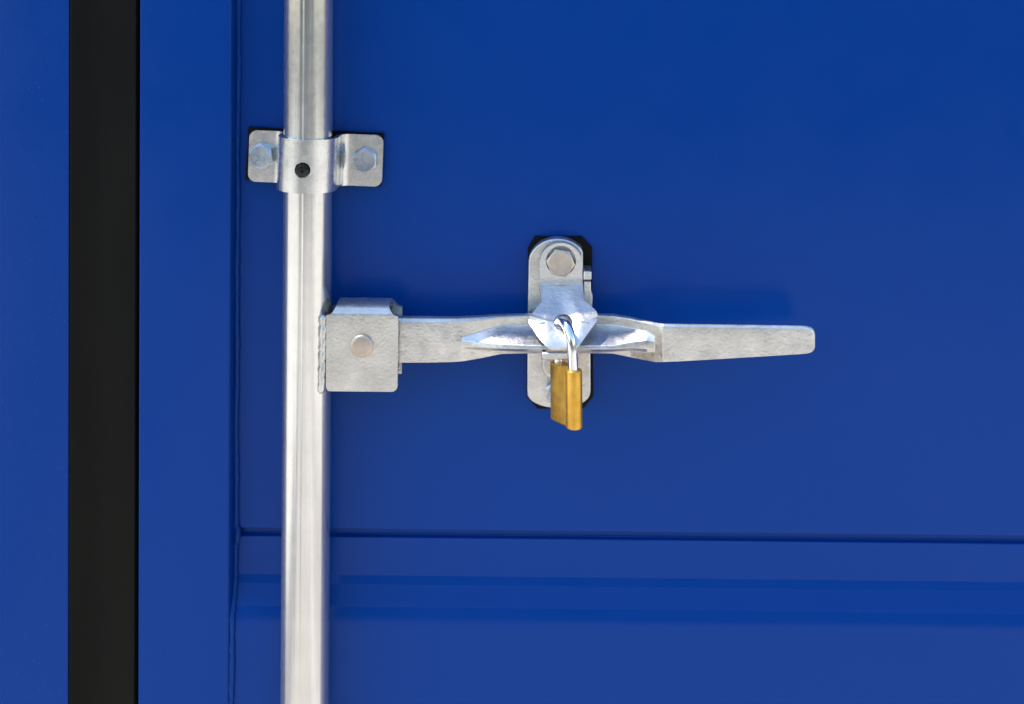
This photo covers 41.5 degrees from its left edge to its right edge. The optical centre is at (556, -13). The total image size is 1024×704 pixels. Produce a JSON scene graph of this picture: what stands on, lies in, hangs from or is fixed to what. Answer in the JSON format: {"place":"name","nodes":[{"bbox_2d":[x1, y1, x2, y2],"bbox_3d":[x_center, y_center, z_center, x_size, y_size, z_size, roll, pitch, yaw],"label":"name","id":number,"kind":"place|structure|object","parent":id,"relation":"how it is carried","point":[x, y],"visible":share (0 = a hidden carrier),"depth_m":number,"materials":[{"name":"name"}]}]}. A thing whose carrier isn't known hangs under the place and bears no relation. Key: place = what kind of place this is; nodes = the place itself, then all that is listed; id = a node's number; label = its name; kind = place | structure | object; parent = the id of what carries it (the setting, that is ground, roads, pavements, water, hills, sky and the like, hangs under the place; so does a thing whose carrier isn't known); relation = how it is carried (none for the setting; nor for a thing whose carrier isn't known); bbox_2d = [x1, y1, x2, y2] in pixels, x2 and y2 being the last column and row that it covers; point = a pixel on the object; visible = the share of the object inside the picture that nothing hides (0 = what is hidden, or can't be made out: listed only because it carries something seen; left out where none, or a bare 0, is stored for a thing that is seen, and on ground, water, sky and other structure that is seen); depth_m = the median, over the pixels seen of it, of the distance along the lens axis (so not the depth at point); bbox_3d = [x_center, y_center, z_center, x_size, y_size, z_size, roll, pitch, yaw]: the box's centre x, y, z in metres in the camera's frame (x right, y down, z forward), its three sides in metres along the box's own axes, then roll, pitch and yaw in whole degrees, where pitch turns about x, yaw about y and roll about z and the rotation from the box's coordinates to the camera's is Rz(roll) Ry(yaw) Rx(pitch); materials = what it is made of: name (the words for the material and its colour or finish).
{"place":"outdoors","nodes":[
{"label":"outdoors","id":0,"kind":"place"},
{"label":"pavement","id":1,"kind":"structure","parent":0,"visible":0},
{"bbox_2d":[0,0,69,703],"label":"container frame","id":2,"kind":"object","parent":1,"relation":"on","point":[34,308],"visible":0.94,"depth_m":0.94,"materials":[{"name":"blue paint"}]},
{"bbox_2d":[69,0,1023,703],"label":"container door","id":3,"kind":"structure","parent":2,"relation":"attached to","point":[837,516],"depth_m":0.95,"materials":[{"name":"blue paint"}]},
{"bbox_2d":[245,127,383,193],"bbox_3d":[-0.170,0.120,0.930,0.098,0.041,0.046,1,1,0],"label":"bar clamp","id":4,"kind":"object","parent":3,"relation":"attached to","point":[337,160],"visible":0.99,"depth_m":0.94,"materials":[{"name":"metal"}]},
{"bbox_2d":[280,0,402,703],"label":"locking bar","id":5,"kind":"object","parent":3,"relation":"attached to","point":[349,344],"visible":0.98,"depth_m":0.92,"materials":[{"name":"metal"}]},
{"bbox_2d":[398,313,814,362],"bbox_3d":[0.016,0.242,0.921,0.318,0.035,0.034,1,1,0],"label":"locking lever","id":6,"kind":"object","parent":5,"relation":"attached to","point":[429,339],"visible":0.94,"depth_m":0.92,"materials":[{"name":"silver metal"}]},
{"bbox_2d":[526,236,596,408],"bbox_3d":[0.003,0.237,0.928,0.048,0.123,0.056,1,1,0],"label":"handle catch","id":7,"kind":"object","parent":3,"relation":"attached to","point":[559,275],"visible":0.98,"depth_m":0.94,"materials":[{"name":"silver metal"}]},
{"bbox_2d":[550,316,582,429],"bbox_3d":[0.006,0.256,0.903,0.012,0.071,0.033,0,2,-32],"label":"padlock","id":8,"kind":"object","parent":7,"relation":"hanging from","point":[566,391],"visible":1,"depth_m":0.89,"materials":[{"name":"gold metal"}]},
{"bbox_2d":[234,0,1023,703],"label":"door panel","id":9,"kind":"structure","parent":3,"relation":"in","point":[841,521],"depth_m":0.95,"materials":[{"name":"blue paint"}]}
]}

